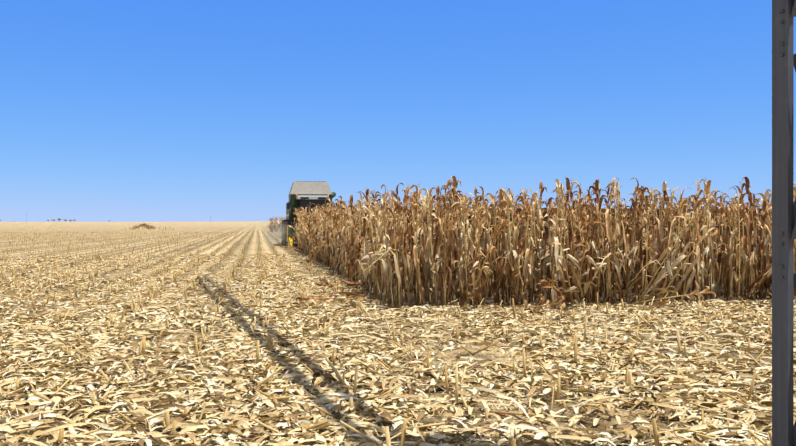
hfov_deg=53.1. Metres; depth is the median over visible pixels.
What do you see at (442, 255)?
corn plant
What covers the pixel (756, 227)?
corn plant
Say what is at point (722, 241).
corn plant
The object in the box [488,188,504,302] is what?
corn plant
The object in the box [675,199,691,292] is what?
corn plant
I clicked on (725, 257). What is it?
corn plant
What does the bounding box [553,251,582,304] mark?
corn plant
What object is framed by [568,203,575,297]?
corn plant
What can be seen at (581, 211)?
corn plant
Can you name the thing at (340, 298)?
leaning corn plant
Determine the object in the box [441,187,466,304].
corn plant
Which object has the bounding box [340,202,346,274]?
corn plant
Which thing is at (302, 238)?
leaning corn plant
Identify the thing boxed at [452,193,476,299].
corn plant
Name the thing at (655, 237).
corn plant
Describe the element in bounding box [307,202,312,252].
corn plant
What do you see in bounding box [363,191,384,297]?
corn plant
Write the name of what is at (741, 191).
corn plant
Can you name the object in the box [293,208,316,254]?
leaning corn plant
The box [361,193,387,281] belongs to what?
corn plant
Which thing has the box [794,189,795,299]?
corn plant
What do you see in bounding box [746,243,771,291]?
corn plant
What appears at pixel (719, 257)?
corn plant
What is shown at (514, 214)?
corn plant
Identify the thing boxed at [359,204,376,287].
corn plant
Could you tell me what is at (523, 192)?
corn plant
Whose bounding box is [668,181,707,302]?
corn plant
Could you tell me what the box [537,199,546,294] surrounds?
corn plant
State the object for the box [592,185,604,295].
corn plant
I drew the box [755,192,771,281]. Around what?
corn plant
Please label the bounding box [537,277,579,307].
leaning corn plant
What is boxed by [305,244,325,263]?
leaning corn plant
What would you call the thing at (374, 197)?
corn plant
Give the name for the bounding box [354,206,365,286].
corn plant
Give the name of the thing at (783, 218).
metal post
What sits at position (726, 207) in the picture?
corn plant
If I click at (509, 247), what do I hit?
corn plant
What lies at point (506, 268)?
corn plant
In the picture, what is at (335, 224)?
corn plant
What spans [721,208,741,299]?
corn plant
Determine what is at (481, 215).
corn plant
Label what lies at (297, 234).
leaning corn plant
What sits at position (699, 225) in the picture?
corn plant
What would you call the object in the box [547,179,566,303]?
corn plant
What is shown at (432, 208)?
corn plant
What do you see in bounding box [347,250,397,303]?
corn plant
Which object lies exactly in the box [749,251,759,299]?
corn plant
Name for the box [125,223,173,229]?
residue heap
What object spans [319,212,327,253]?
leaning corn plant
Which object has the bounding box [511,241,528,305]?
leaning corn plant
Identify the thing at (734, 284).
corn plant
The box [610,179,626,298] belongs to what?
corn plant
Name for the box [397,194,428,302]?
corn plant
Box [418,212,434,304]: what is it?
corn plant
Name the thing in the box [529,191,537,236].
corn plant
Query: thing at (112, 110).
sky
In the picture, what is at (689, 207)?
corn plant
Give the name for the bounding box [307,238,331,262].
leaning corn plant
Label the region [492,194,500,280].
corn plant
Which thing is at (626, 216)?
corn plant
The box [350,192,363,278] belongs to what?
corn plant
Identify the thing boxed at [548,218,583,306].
leaning corn plant
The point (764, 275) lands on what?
leaning corn plant
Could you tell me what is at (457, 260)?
corn plant
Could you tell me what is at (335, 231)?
corn plant
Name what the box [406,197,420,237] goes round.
corn plant
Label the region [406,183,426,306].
corn plant
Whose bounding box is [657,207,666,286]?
corn plant
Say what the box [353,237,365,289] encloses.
corn plant
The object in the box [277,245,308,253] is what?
leaning corn plant
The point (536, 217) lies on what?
corn plant
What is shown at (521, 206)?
corn plant
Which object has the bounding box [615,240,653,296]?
corn plant
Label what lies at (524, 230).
corn plant
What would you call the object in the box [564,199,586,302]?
corn plant
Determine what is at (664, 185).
corn plant
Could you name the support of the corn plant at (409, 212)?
on the field ground
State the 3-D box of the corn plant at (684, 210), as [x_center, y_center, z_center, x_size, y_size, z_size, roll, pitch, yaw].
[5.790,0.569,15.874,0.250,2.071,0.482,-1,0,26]
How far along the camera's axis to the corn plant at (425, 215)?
14.87 m
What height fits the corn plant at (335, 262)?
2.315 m
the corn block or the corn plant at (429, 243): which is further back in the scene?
the corn block
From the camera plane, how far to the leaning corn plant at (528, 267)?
13.84 m
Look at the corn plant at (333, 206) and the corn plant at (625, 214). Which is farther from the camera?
the corn plant at (333, 206)
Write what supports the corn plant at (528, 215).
on the field ground
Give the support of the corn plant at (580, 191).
on the field ground
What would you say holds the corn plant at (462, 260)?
on the field ground
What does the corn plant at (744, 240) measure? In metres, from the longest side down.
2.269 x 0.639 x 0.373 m
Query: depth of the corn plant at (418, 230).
14.56 m
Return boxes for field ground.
[0,221,795,445]
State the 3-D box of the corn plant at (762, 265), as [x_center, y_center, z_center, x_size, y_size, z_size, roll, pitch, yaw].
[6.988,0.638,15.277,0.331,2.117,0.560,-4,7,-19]
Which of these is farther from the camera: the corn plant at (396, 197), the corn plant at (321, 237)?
the corn plant at (321, 237)
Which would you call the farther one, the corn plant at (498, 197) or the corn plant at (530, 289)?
the corn plant at (498, 197)
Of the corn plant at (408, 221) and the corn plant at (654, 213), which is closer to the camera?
the corn plant at (654, 213)
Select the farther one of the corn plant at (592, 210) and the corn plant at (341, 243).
the corn plant at (341, 243)
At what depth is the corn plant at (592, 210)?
18.35 m
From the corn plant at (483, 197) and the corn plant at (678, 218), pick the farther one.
the corn plant at (483, 197)
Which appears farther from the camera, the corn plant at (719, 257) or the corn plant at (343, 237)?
the corn plant at (343, 237)
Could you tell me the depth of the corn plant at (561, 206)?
18.09 m
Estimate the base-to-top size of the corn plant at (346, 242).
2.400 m
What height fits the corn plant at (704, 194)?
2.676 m
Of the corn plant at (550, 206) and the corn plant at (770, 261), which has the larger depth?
the corn plant at (550, 206)
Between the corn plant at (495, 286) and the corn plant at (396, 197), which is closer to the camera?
the corn plant at (495, 286)
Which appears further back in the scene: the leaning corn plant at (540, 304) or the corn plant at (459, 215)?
the corn plant at (459, 215)
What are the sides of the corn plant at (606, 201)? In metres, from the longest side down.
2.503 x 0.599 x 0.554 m
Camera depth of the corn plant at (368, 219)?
20.45 m
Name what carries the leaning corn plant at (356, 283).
on the field ground
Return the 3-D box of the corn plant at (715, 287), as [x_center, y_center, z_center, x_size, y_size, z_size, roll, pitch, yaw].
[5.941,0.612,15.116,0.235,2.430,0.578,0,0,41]
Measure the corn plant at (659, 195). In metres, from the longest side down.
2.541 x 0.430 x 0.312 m
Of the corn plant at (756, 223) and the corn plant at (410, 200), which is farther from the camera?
the corn plant at (410, 200)
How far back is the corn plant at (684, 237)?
14.93 m
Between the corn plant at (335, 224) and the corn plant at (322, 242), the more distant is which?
the corn plant at (322, 242)
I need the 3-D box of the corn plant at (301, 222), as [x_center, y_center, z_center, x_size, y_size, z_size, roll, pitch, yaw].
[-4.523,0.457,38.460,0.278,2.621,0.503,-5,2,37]
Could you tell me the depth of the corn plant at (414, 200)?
15.95 m
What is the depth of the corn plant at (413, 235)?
15.68 m
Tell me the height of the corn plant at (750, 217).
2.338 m
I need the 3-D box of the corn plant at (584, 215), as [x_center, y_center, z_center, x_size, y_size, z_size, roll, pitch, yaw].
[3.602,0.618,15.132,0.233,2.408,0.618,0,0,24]
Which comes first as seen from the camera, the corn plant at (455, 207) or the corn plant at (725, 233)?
the corn plant at (455, 207)
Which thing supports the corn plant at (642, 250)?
on the field ground
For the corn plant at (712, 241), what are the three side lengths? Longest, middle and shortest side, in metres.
2.430 x 0.587 x 0.328 m
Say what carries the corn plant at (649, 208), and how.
on the field ground
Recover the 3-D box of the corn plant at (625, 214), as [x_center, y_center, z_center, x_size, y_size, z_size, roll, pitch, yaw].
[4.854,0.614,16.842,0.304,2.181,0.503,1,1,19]
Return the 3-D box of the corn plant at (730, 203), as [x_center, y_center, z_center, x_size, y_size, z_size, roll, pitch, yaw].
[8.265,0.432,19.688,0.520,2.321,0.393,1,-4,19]
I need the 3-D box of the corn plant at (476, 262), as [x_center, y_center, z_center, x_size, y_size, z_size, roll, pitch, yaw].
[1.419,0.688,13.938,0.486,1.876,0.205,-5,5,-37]
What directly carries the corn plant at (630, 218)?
on the field ground
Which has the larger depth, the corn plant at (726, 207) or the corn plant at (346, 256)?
the corn plant at (726, 207)
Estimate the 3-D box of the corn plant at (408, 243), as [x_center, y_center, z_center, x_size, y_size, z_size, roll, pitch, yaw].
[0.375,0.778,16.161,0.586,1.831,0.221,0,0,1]
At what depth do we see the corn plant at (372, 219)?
17.19 m
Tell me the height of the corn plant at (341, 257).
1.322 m
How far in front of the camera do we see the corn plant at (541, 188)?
17.78 m
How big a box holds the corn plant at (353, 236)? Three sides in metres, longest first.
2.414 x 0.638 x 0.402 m
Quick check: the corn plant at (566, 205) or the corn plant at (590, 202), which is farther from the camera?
the corn plant at (590, 202)
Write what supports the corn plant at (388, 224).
on the field ground
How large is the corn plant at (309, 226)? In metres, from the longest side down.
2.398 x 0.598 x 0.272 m
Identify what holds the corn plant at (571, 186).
on the field ground
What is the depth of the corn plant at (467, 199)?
14.62 m
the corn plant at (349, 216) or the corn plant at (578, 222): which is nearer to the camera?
the corn plant at (578, 222)
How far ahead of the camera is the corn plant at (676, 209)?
19.21 m
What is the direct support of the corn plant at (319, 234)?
on the field ground
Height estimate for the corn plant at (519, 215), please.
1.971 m
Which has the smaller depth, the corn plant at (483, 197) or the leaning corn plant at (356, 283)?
the leaning corn plant at (356, 283)
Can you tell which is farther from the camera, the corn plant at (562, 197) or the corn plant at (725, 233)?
the corn plant at (725, 233)
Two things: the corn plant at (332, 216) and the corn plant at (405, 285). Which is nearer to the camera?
the corn plant at (405, 285)
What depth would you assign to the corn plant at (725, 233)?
18.87 m
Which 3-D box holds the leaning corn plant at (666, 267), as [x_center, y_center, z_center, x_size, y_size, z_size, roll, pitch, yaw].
[4.541,0.775,13.863,0.626,2.338,0.301,39,23,32]
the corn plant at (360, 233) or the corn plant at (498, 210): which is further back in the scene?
the corn plant at (360, 233)
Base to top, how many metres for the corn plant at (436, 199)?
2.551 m
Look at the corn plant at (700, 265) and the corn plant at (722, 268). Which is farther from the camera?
the corn plant at (722, 268)
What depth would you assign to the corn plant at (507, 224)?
16.94 m
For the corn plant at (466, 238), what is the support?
on the field ground
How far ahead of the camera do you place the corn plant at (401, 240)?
13.85 m
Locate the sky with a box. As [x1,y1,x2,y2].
[0,0,795,221]
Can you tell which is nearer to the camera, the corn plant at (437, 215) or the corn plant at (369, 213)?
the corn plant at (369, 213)
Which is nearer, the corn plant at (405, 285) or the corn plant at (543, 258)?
the corn plant at (543, 258)
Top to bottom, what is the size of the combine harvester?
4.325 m
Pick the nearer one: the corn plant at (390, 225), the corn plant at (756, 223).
the corn plant at (390, 225)
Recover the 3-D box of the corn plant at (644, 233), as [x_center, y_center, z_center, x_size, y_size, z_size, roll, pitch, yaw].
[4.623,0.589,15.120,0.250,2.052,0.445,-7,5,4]
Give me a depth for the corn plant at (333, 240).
23.83 m
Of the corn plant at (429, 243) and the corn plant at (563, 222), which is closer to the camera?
the corn plant at (429, 243)
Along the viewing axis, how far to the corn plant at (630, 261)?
14.71 m
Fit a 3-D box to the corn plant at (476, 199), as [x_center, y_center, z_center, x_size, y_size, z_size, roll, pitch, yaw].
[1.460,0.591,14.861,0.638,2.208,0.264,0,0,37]
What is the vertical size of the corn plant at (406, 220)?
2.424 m
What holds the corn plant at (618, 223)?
on the field ground
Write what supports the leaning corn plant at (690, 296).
on the field ground
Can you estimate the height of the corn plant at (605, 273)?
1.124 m
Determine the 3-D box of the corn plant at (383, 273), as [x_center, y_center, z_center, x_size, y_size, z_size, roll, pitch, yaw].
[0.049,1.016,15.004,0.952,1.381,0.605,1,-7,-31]
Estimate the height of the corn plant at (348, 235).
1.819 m
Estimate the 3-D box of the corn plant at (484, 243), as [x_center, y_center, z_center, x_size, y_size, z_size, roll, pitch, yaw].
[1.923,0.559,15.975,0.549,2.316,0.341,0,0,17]
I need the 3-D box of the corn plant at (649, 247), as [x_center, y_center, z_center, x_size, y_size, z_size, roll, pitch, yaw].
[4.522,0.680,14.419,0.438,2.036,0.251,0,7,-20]
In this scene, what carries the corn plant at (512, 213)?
on the field ground
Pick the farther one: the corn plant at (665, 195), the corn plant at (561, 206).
the corn plant at (561, 206)
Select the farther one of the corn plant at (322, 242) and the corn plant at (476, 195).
the corn plant at (322, 242)
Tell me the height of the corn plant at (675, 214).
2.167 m
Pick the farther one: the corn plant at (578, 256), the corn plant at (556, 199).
the corn plant at (556, 199)
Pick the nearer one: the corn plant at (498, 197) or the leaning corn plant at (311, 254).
the corn plant at (498, 197)
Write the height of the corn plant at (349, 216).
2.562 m
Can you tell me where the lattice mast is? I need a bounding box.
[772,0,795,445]
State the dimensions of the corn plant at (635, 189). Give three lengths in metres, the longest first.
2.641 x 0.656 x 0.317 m
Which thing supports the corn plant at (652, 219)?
on the field ground
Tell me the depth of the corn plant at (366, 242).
17.18 m
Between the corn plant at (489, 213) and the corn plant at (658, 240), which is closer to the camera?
the corn plant at (658, 240)
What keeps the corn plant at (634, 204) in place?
on the field ground
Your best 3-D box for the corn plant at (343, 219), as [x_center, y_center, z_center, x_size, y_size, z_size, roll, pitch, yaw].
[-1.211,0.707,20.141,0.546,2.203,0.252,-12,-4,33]
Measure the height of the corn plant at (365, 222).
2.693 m
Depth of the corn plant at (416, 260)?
13.72 m
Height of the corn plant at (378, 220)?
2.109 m
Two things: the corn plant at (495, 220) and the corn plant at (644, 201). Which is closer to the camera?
the corn plant at (495, 220)
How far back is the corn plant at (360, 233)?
19.86 m
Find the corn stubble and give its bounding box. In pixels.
[0,230,795,445]
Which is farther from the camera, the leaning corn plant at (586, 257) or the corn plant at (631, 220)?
the corn plant at (631, 220)
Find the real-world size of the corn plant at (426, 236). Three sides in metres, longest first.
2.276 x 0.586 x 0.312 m
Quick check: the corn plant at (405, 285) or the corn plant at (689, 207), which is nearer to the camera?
the corn plant at (405, 285)
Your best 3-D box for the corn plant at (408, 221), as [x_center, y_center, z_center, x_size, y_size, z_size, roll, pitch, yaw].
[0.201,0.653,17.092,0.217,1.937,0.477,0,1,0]
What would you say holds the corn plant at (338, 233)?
on the field ground
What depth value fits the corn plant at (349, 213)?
21.01 m
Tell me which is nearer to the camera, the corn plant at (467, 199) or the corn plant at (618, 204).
the corn plant at (467, 199)
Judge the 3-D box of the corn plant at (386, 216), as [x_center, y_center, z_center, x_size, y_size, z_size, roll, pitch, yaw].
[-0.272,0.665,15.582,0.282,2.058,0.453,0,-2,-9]
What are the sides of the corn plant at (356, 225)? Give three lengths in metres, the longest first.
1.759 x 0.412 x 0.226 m
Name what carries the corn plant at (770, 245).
on the field ground
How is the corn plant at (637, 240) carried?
on the field ground
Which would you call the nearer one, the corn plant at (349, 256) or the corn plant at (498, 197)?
the corn plant at (498, 197)
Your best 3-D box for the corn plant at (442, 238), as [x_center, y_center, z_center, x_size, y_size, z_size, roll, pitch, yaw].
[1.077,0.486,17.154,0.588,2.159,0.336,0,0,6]
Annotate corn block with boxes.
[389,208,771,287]
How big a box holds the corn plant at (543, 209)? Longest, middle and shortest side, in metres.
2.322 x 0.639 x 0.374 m
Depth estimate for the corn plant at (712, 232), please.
16.40 m
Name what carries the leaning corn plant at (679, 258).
on the field ground
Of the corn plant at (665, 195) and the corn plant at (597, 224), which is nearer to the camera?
the corn plant at (597, 224)
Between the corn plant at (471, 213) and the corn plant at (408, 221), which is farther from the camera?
the corn plant at (471, 213)
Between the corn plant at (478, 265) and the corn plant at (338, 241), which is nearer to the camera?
the corn plant at (478, 265)
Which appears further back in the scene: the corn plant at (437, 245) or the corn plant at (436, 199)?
the corn plant at (436, 199)
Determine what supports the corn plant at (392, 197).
on the field ground
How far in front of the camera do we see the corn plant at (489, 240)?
15.87 m
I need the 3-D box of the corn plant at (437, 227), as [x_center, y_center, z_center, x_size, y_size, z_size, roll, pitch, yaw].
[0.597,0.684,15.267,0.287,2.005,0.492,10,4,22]
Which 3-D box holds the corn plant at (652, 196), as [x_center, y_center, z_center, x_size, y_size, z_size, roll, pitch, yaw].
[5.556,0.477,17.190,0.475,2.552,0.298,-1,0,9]
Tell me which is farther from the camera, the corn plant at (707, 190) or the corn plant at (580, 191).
the corn plant at (580, 191)
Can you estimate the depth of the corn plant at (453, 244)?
16.11 m
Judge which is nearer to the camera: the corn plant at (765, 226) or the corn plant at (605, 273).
the corn plant at (605, 273)
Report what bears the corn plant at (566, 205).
on the field ground
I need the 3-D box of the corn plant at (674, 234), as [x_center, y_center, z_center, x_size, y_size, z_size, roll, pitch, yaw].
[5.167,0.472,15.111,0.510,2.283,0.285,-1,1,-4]
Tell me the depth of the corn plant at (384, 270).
13.74 m
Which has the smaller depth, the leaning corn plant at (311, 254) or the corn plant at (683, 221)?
the corn plant at (683, 221)
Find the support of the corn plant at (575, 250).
on the field ground
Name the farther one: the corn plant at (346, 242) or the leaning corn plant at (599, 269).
the corn plant at (346, 242)
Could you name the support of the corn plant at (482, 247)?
on the field ground
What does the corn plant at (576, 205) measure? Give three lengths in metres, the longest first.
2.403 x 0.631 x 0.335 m
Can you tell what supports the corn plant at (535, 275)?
on the field ground
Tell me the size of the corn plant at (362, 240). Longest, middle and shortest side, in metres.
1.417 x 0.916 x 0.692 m
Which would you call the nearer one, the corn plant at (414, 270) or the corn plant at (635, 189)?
the corn plant at (414, 270)
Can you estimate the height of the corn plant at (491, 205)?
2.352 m
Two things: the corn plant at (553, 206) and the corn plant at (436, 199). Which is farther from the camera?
the corn plant at (436, 199)
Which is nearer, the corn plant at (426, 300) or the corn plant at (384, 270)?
the corn plant at (384, 270)
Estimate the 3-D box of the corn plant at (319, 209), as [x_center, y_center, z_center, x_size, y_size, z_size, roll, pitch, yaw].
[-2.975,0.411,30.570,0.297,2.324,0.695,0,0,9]
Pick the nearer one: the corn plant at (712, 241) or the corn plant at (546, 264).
the corn plant at (546, 264)
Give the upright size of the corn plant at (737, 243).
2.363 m
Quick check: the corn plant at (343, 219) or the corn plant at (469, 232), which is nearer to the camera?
the corn plant at (469, 232)
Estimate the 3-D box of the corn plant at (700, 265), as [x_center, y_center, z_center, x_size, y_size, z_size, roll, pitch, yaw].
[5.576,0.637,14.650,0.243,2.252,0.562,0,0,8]
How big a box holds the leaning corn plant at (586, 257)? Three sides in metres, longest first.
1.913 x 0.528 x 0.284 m
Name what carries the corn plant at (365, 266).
on the field ground
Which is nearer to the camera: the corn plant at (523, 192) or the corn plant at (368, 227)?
the corn plant at (368, 227)
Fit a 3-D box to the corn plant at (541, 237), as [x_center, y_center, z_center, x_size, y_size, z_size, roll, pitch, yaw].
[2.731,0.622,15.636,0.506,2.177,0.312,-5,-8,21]
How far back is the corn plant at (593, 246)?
14.69 m
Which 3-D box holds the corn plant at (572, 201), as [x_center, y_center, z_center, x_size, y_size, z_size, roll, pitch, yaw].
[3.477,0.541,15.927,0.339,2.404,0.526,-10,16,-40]
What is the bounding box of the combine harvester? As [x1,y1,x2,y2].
[282,181,337,246]
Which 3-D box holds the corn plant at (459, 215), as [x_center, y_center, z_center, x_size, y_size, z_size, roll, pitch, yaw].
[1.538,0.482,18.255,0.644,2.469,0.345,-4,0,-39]
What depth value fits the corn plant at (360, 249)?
17.71 m
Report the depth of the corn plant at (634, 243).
15.00 m
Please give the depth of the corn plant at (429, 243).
14.17 m
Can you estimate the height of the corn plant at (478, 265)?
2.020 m
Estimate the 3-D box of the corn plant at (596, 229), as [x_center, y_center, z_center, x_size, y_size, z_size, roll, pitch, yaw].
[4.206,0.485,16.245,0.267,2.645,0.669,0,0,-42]
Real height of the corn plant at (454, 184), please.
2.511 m
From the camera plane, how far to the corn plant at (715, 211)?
17.78 m
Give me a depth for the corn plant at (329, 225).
24.32 m
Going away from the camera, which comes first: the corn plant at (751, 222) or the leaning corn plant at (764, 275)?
the leaning corn plant at (764, 275)
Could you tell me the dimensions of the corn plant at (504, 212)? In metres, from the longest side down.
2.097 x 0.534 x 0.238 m
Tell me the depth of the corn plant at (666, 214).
15.09 m
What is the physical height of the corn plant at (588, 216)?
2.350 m
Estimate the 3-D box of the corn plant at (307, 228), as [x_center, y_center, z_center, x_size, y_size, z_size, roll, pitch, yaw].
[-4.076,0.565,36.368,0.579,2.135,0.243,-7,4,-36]
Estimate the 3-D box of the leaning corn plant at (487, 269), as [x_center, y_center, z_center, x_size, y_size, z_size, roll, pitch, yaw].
[1.431,0.735,13.371,0.581,2.034,0.259,0,33,-34]
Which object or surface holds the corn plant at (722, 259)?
on the field ground
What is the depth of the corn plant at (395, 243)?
14.19 m
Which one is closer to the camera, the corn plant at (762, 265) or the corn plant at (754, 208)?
the corn plant at (762, 265)
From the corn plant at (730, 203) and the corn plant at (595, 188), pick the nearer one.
the corn plant at (595, 188)
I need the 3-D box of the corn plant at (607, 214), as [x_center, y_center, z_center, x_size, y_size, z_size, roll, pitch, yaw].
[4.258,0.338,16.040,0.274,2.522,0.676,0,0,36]
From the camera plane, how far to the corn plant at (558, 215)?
18.29 m
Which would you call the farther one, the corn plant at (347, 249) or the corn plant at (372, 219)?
the corn plant at (347, 249)
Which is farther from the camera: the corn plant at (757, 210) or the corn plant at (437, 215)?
the corn plant at (757, 210)
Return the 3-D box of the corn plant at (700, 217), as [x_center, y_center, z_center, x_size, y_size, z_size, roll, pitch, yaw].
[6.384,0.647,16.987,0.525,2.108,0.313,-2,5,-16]
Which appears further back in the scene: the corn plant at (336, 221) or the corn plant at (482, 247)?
the corn plant at (336, 221)
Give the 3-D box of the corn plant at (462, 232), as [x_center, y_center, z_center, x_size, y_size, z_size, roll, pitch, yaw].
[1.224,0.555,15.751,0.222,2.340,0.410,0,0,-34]
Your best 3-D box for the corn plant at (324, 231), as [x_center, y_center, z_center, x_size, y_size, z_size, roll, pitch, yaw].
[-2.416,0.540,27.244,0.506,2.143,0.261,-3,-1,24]
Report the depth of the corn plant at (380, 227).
16.16 m
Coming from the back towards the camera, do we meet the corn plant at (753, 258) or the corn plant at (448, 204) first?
the corn plant at (448, 204)
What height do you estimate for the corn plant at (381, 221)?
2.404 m
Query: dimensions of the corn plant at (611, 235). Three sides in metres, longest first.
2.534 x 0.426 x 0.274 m
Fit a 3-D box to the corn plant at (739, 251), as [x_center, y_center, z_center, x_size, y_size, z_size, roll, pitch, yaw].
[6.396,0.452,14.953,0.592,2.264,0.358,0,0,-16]
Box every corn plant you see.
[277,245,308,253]
[287,225,304,249]
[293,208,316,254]
[294,216,309,254]
[296,292,379,302]
[300,206,305,247]
[303,212,308,254]
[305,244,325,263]
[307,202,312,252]
[307,211,312,250]
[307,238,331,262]
[310,234,331,268]
[315,204,323,261]
[315,217,323,261]
[315,279,386,297]
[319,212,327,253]
[320,210,325,264]
[322,198,343,275]
[322,208,327,256]
[325,197,341,271]
[326,210,334,269]
[330,212,336,271]
[331,196,346,270]
[331,202,339,228]
[331,212,336,269]
[333,202,345,274]
[334,207,342,268]
[335,199,352,280]
[335,204,350,275]
[336,203,358,277]
[336,207,348,270]
[339,210,361,280]
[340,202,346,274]
[340,238,360,279]
[341,243,381,296]
[342,220,349,277]
[346,237,363,280]
[347,199,352,236]
[347,236,387,279]
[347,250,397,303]
[348,211,352,279]
[349,195,361,279]
[349,206,360,281]
[349,237,365,289]
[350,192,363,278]
[350,216,359,279]
[350,241,369,289]
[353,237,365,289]
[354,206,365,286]
[354,247,413,309]
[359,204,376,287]
[360,188,369,236]
[360,240,397,305]
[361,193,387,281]
[361,215,374,289]
[362,192,374,236]
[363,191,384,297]
[363,208,374,287]
[365,184,392,291]
[365,204,376,279]
[368,202,383,297]
[370,190,384,242]
[374,242,422,303]
[377,205,390,282]
[378,193,387,296]
[378,193,388,293]
[382,218,390,294]
[385,198,407,306]
[387,190,393,237]
[388,207,396,284]
[389,183,407,290]
[389,245,434,301]
[390,267,413,298]
[394,185,413,307]
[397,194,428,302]
[401,189,412,293]
[403,208,411,291]
[405,209,411,286]
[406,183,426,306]
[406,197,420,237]
[406,217,421,296]
[407,202,424,306]
[408,194,431,304]
[410,196,421,295]
[412,188,434,291]
[412,210,421,298]
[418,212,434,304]
[419,187,446,304]
[420,202,435,302]
[422,209,443,300]
[424,193,442,305]
[424,259,435,303]
[431,179,459,306]
[432,185,464,305]
[432,211,438,289]
[435,186,441,241]
[438,196,457,292]
[439,216,448,305]
[440,188,453,284]
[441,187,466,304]
[446,180,460,296]
[448,208,456,296]
[448,246,489,304]
[450,176,468,299]
[451,190,490,304]
[452,192,467,298]
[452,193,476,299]
[453,193,476,305]
[455,191,467,267]
[459,196,483,300]
[459,202,472,300]
[460,215,508,309]
[463,199,469,283]
[469,196,474,231]
[469,204,488,304]
[470,209,492,304]
[473,186,484,257]
[475,255,515,307]
[478,203,483,239]
[480,186,486,233]
[480,197,496,281]
[481,193,505,297]
[481,202,487,252]
[483,204,495,295]
[483,205,495,297]
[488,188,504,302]
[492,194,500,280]
[494,195,503,297]
[496,191,503,229]
[498,200,506,300]
[501,195,522,300]
[502,187,523,303]
[502,201,520,284]
[504,188,518,293]
[505,209,525,302]
[509,289,565,312]
[510,188,537,292]
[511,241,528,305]
[518,201,532,304]
[519,189,532,208]
[521,193,539,306]
[523,193,540,297]
[523,198,537,303]
[527,200,546,299]
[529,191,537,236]
[531,252,539,299]
[533,182,547,288]
[533,215,540,269]
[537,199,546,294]
[537,214,564,298]
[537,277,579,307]
[539,197,562,303]
[540,201,545,225]
[541,202,558,301]
[546,199,551,222]
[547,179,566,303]
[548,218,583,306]
[548,239,583,298]
[550,199,567,292]
[552,177,571,303]
[552,204,562,286]
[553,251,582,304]
[555,186,561,292]
[556,179,579,290]
[559,190,568,231]
[560,183,577,276]
[561,190,579,250]
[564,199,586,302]
[565,193,586,278]
[566,221,601,303]
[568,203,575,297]
[572,183,583,229]
[572,204,602,302]
[573,199,595,298]
[573,241,620,302]
[579,204,587,291]
[581,194,594,302]
[581,253,623,303]
[583,196,595,260]
[584,190,595,242]
[588,204,607,303]
[589,179,622,304]
[591,183,609,296]
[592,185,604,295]
[593,253,639,302]
[601,183,619,283]
[602,178,618,297]
[604,245,640,301]
[605,181,628,302]
[606,280,715,306]
[607,206,631,298]
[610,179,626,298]
[612,191,621,224]
[612,207,629,281]
[614,210,632,291]
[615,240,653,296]
[616,177,643,301]
[619,210,701,304]
[620,201,630,293]
[628,186,644,245]
[628,196,645,301]
[628,204,635,242]
[629,202,650,292]
[630,185,650,301]
[632,204,657,303]
[635,188,663,302]
[636,200,651,292]
[637,195,658,292]
[642,187,649,221]
[643,199,660,283]
[643,220,718,303]
[646,187,664,254]
[649,181,666,296]
[649,212,665,299]
[649,213,665,287]
[653,191,668,281]
[657,188,683,300]
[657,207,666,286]
[661,194,670,299]
[661,200,680,294]
[663,190,686,300]
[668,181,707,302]
[668,187,689,300]
[673,194,680,225]
[674,205,681,233]
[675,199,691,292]
[680,208,688,294]
[681,200,694,298]
[682,190,718,298]
[688,196,691,225]
[688,211,706,290]
[688,241,735,297]
[691,178,710,294]
[691,194,705,293]
[693,197,707,303]
[698,180,718,300]
[701,194,719,302]
[704,193,726,290]
[708,204,728,296]
[708,247,728,290]
[710,191,727,285]
[710,191,728,288]
[715,250,737,290]
[719,201,735,298]
[720,201,743,288]
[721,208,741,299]
[723,194,738,225]
[727,205,748,299]
[730,187,750,303]
[731,181,753,294]
[733,194,758,299]
[735,207,745,247]
[737,200,748,289]
[741,241,795,303]
[742,177,767,297]
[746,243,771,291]
[747,198,760,283]
[747,205,760,295]
[748,192,753,243]
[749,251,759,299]
[752,189,771,297]
[752,198,760,225]
[752,201,770,299]
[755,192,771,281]
[758,202,771,288]
[762,242,795,298]
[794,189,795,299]
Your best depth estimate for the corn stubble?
11.37 m
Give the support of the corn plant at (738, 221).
on the field ground
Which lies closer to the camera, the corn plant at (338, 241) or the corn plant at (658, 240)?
the corn plant at (658, 240)
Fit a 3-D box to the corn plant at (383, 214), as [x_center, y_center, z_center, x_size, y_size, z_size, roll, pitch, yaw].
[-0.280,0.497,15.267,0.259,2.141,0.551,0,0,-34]

